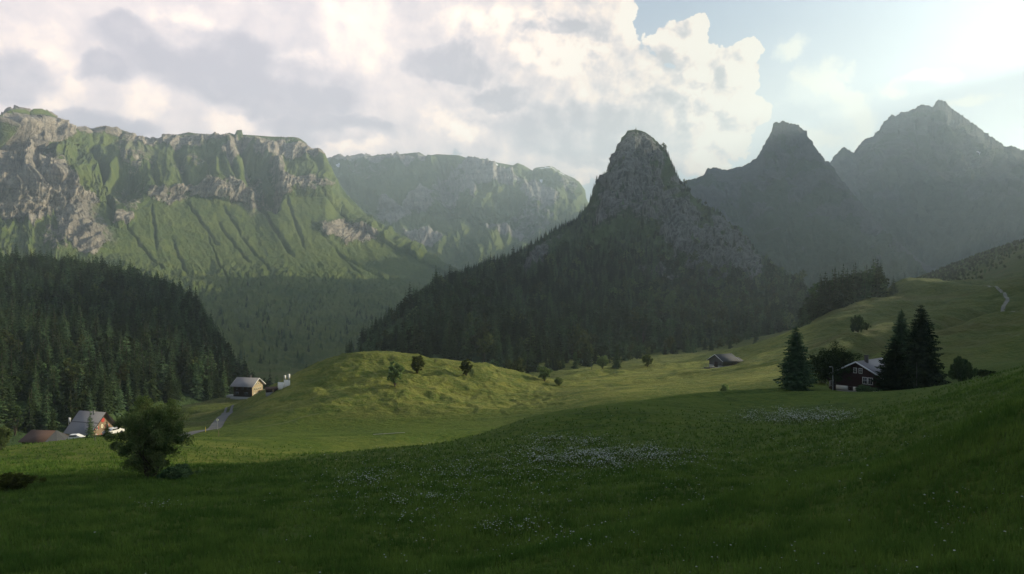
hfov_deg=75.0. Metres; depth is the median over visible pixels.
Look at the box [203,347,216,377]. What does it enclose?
spruce tree
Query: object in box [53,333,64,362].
spruce tree
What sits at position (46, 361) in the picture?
spruce tree
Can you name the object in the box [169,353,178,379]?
spruce tree
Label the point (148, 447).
round tree
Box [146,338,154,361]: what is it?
spruce tree
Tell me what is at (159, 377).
spruce tree
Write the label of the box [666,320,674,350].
spruce tree
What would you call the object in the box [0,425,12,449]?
shrub
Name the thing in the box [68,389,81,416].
spruce tree
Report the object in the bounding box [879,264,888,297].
spruce tree
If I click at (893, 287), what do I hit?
spruce tree
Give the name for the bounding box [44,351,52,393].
spruce tree
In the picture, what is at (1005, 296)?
path
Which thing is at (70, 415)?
spruce tree
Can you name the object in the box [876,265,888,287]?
spruce tree
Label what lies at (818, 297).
spruce tree
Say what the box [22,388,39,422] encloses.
spruce tree
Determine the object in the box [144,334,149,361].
spruce tree
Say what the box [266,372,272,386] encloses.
spruce tree
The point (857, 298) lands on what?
spruce tree
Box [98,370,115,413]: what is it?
spruce tree
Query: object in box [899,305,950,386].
spruce tree
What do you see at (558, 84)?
sky
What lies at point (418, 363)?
leafy tree
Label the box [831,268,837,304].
spruce tree
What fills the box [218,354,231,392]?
spruce tree
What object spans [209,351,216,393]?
spruce tree
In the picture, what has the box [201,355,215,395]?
spruce tree
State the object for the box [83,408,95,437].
spruce tree
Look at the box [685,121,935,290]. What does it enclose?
mountain
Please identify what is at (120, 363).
spruce tree
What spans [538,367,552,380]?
leafy tree
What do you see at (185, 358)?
spruce tree
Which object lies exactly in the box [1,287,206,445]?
hill
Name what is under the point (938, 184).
mountain
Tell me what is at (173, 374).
spruce tree
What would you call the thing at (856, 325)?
shrub
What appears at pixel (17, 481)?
shrub
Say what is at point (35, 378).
spruce tree
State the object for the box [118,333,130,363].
spruce tree
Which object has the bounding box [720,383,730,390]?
shrub
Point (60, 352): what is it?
spruce tree
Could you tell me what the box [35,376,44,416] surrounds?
spruce tree
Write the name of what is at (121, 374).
leafy tree
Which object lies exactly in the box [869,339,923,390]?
conifer tree
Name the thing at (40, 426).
spruce tree
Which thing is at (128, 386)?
spruce tree
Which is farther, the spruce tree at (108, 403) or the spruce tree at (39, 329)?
the spruce tree at (39, 329)
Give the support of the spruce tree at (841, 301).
on the ground at (354, 400)
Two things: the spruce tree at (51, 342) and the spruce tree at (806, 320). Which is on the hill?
the spruce tree at (51, 342)
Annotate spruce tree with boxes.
[8,317,23,351]
[13,336,25,368]
[20,389,38,432]
[22,312,33,346]
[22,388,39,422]
[27,349,48,394]
[27,366,44,394]
[30,365,42,397]
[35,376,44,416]
[36,390,52,429]
[37,320,43,344]
[38,386,59,425]
[40,337,47,360]
[41,311,50,348]
[41,317,47,341]
[41,395,50,429]
[42,349,52,368]
[44,342,57,364]
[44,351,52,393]
[45,361,59,400]
[47,327,56,355]
[48,363,62,411]
[51,332,58,360]
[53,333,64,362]
[55,339,66,368]
[59,309,72,341]
[61,371,77,409]
[64,372,77,413]
[64,386,74,427]
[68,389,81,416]
[69,302,82,326]
[70,313,77,344]
[75,306,87,345]
[75,356,90,398]
[75,368,96,411]
[77,328,103,374]
[83,391,95,410]
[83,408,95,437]
[86,346,94,376]
[86,364,96,395]
[91,311,102,333]
[92,349,101,387]
[92,363,100,393]
[93,343,106,374]
[95,373,114,413]
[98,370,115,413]
[100,422,112,436]
[102,334,115,374]
[106,353,123,398]
[109,375,123,416]
[115,335,123,361]
[115,339,125,387]
[115,340,126,366]
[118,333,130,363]
[121,353,140,393]
[123,370,133,404]
[131,371,140,405]
[138,353,162,402]
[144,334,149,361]
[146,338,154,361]
[157,356,167,397]
[158,349,165,386]
[163,330,177,361]
[164,361,178,398]
[165,351,180,390]
[167,345,178,369]
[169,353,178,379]
[173,326,180,354]
[176,334,185,367]
[180,352,193,394]
[181,338,192,380]
[194,324,211,357]
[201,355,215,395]
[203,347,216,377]
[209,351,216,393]
[212,342,222,363]
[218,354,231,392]
[219,365,229,394]
[226,361,231,392]
[236,358,243,376]
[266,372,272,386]
[407,319,422,354]
[457,321,472,360]
[462,315,477,354]
[486,321,502,361]
[490,317,502,355]
[612,344,621,368]
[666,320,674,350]
[773,327,817,390]
[796,299,811,327]
[808,297,817,321]
[813,275,823,314]
[814,278,824,317]
[815,271,835,317]
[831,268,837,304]
[834,270,853,308]
[851,264,862,301]
[854,262,860,288]
[857,270,869,293]
[859,267,870,300]
[867,256,887,297]
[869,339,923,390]
[870,260,885,297]
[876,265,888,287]
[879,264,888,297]
[883,308,910,356]
[889,276,898,294]
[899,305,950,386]
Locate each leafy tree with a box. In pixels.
[1,329,22,349]
[4,406,26,435]
[36,363,61,390]
[114,363,129,387]
[184,357,213,382]
[188,360,209,386]
[387,361,404,386]
[410,355,424,373]
[459,358,472,375]
[468,325,490,353]
[476,332,493,361]
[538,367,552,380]
[554,378,563,384]
[568,329,591,352]
[596,355,608,368]
[642,354,652,366]
[782,312,797,329]
[808,282,829,301]
[808,341,862,389]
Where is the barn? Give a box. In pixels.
[707,353,742,367]
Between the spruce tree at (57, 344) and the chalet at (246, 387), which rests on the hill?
the spruce tree at (57, 344)
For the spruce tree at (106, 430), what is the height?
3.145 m
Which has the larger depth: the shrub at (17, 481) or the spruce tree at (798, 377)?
the spruce tree at (798, 377)
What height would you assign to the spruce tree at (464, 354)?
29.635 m
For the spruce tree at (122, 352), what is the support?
on the hill
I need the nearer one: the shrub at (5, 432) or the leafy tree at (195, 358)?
the shrub at (5, 432)
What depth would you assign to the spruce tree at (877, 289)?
311.74 m
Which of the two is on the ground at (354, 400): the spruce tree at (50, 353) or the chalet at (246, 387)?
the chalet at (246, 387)
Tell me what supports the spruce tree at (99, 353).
on the hill
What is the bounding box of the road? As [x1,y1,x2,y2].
[181,410,232,435]
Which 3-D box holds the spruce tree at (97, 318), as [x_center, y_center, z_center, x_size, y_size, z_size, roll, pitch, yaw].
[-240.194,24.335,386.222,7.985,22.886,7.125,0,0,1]
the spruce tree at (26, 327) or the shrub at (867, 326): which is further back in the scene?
the spruce tree at (26, 327)
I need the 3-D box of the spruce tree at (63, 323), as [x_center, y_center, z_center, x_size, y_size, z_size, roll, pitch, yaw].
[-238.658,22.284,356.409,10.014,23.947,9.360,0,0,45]
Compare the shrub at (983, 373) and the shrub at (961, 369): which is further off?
the shrub at (983, 373)
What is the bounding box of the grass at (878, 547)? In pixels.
[0,365,1023,573]
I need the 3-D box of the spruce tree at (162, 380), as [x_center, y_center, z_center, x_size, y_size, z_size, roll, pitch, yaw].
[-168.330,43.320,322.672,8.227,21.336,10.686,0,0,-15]
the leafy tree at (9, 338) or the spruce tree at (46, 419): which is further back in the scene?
the leafy tree at (9, 338)
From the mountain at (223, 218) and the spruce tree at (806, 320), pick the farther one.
the mountain at (223, 218)
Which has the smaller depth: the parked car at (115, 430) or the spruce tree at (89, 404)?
the parked car at (115, 430)
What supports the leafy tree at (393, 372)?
on the ground at (354, 400)
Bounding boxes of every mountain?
[0,105,457,373]
[327,151,588,271]
[354,129,799,367]
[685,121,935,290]
[830,99,1023,269]
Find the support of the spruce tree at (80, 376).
on the hill
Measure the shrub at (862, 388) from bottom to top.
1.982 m
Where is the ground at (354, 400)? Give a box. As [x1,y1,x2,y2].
[0,242,1023,573]
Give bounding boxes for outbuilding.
[18,430,68,443]
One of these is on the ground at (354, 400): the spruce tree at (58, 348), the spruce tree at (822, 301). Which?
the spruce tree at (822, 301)
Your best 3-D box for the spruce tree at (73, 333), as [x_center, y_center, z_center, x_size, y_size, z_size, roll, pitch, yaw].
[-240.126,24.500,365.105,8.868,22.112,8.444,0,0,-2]
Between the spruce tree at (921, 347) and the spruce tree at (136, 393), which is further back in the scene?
the spruce tree at (136, 393)
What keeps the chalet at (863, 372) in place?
on the ground at (354, 400)
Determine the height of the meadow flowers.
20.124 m
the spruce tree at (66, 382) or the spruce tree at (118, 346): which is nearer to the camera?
the spruce tree at (66, 382)
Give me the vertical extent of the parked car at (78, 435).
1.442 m
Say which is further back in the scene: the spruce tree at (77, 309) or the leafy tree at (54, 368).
the spruce tree at (77, 309)
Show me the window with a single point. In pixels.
(864, 379)
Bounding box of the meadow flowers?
[94,404,1022,573]
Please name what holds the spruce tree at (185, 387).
on the hill
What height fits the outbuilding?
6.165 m
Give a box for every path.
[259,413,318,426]
[988,286,1014,311]
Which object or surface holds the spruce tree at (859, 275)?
on the ground at (354, 400)
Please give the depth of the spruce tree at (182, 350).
375.25 m
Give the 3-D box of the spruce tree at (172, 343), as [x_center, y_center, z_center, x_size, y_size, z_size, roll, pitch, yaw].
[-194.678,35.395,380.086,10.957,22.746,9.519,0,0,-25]
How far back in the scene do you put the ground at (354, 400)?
133.16 m
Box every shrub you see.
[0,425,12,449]
[0,472,46,491]
[156,463,200,479]
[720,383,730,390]
[850,314,864,332]
[855,385,881,391]
[863,322,871,329]
[948,356,977,381]
[971,369,995,376]
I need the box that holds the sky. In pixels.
[0,0,1023,202]
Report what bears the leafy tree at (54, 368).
on the hill
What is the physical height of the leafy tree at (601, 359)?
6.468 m
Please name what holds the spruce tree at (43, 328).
on the hill
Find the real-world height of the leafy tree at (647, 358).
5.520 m
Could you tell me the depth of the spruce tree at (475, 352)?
431.32 m
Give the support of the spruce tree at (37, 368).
on the hill
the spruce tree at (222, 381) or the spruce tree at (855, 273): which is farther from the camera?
the spruce tree at (222, 381)
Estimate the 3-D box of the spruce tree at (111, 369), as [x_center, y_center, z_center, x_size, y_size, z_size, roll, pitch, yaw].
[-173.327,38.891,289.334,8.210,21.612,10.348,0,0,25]
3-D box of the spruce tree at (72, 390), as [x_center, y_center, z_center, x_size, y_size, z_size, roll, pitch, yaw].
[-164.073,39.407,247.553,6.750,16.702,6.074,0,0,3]
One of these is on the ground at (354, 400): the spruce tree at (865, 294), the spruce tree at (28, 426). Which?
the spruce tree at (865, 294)
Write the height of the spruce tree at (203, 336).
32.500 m
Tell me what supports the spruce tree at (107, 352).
on the hill
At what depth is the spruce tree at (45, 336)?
335.76 m
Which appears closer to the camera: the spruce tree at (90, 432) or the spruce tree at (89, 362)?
the spruce tree at (90, 432)
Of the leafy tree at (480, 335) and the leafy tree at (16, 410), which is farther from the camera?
the leafy tree at (480, 335)
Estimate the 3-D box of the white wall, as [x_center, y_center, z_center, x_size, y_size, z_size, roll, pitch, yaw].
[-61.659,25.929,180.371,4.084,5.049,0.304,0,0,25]
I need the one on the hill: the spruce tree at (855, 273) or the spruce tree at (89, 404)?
the spruce tree at (89, 404)
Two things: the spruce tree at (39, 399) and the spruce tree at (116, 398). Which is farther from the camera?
the spruce tree at (116, 398)
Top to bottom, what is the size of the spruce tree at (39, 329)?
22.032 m
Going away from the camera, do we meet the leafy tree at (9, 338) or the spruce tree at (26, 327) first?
the leafy tree at (9, 338)
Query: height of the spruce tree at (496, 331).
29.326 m
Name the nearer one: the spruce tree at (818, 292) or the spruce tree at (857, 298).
the spruce tree at (818, 292)
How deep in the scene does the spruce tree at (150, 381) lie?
308.26 m
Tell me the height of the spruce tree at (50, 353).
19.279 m
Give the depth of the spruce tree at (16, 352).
306.55 m
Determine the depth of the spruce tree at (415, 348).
399.15 m
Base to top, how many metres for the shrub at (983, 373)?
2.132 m
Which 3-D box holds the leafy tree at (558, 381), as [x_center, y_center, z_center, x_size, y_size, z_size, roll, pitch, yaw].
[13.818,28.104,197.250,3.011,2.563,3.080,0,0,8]
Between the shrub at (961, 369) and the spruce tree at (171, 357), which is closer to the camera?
the shrub at (961, 369)
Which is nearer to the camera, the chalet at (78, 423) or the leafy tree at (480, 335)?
the chalet at (78, 423)
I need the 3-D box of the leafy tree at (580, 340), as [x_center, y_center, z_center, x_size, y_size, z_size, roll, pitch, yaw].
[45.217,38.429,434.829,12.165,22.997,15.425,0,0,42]
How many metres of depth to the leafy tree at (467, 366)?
186.54 m
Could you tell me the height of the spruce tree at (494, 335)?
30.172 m
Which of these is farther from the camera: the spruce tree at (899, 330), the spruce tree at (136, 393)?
the spruce tree at (136, 393)
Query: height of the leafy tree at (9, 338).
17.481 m
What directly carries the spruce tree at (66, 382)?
on the hill
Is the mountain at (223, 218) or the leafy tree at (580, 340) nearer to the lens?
the leafy tree at (580, 340)
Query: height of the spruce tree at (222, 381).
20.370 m
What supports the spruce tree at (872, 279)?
on the ground at (354, 400)
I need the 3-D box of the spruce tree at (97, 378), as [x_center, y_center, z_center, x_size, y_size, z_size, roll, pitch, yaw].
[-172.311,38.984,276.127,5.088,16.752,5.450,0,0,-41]
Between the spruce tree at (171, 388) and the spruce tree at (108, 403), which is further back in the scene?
the spruce tree at (171, 388)
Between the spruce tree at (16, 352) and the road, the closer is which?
the road
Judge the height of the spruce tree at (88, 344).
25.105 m
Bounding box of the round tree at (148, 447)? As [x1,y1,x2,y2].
[104,395,194,477]
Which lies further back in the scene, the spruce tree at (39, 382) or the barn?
the spruce tree at (39, 382)
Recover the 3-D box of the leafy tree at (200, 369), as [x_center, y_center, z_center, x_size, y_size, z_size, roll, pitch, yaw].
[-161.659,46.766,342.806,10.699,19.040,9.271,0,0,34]
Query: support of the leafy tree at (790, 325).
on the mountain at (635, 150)
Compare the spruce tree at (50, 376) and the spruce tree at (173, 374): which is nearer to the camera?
the spruce tree at (50, 376)
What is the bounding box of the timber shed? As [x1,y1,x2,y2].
[265,386,277,396]
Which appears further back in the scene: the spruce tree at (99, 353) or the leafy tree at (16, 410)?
the spruce tree at (99, 353)
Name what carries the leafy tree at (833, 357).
on the ground at (354, 400)
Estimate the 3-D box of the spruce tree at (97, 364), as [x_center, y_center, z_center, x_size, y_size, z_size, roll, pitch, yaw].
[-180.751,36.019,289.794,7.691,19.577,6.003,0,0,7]
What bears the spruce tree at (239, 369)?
on the hill
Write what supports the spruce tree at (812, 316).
on the ground at (354, 400)
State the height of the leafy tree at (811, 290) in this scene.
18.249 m
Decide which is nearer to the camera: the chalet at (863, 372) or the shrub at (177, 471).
the shrub at (177, 471)
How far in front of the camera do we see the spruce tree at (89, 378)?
264.54 m
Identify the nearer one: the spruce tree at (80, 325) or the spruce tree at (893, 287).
the spruce tree at (893, 287)
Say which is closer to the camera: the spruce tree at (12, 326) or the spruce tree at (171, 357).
the spruce tree at (12, 326)
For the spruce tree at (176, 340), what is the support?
on the hill
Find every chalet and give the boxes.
[63,410,120,434]
[226,375,265,398]
[829,355,886,391]
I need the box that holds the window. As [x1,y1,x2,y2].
[862,377,866,383]
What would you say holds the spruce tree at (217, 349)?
on the hill
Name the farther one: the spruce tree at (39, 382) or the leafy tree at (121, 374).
the leafy tree at (121, 374)
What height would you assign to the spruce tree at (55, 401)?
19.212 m
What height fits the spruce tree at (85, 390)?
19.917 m
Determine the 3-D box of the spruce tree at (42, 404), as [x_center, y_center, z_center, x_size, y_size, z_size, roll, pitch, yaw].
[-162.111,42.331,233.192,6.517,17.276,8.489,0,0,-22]
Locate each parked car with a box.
[68,433,84,438]
[102,427,123,433]
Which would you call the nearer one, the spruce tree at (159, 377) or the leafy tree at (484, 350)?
the spruce tree at (159, 377)
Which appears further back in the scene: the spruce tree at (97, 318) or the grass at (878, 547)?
the spruce tree at (97, 318)
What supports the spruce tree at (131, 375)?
on the hill
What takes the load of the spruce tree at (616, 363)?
on the ground at (354, 400)
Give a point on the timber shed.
(269, 390)
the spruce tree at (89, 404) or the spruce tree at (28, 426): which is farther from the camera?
the spruce tree at (89, 404)
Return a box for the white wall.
[278,374,289,389]
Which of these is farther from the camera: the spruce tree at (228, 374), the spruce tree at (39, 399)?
the spruce tree at (228, 374)

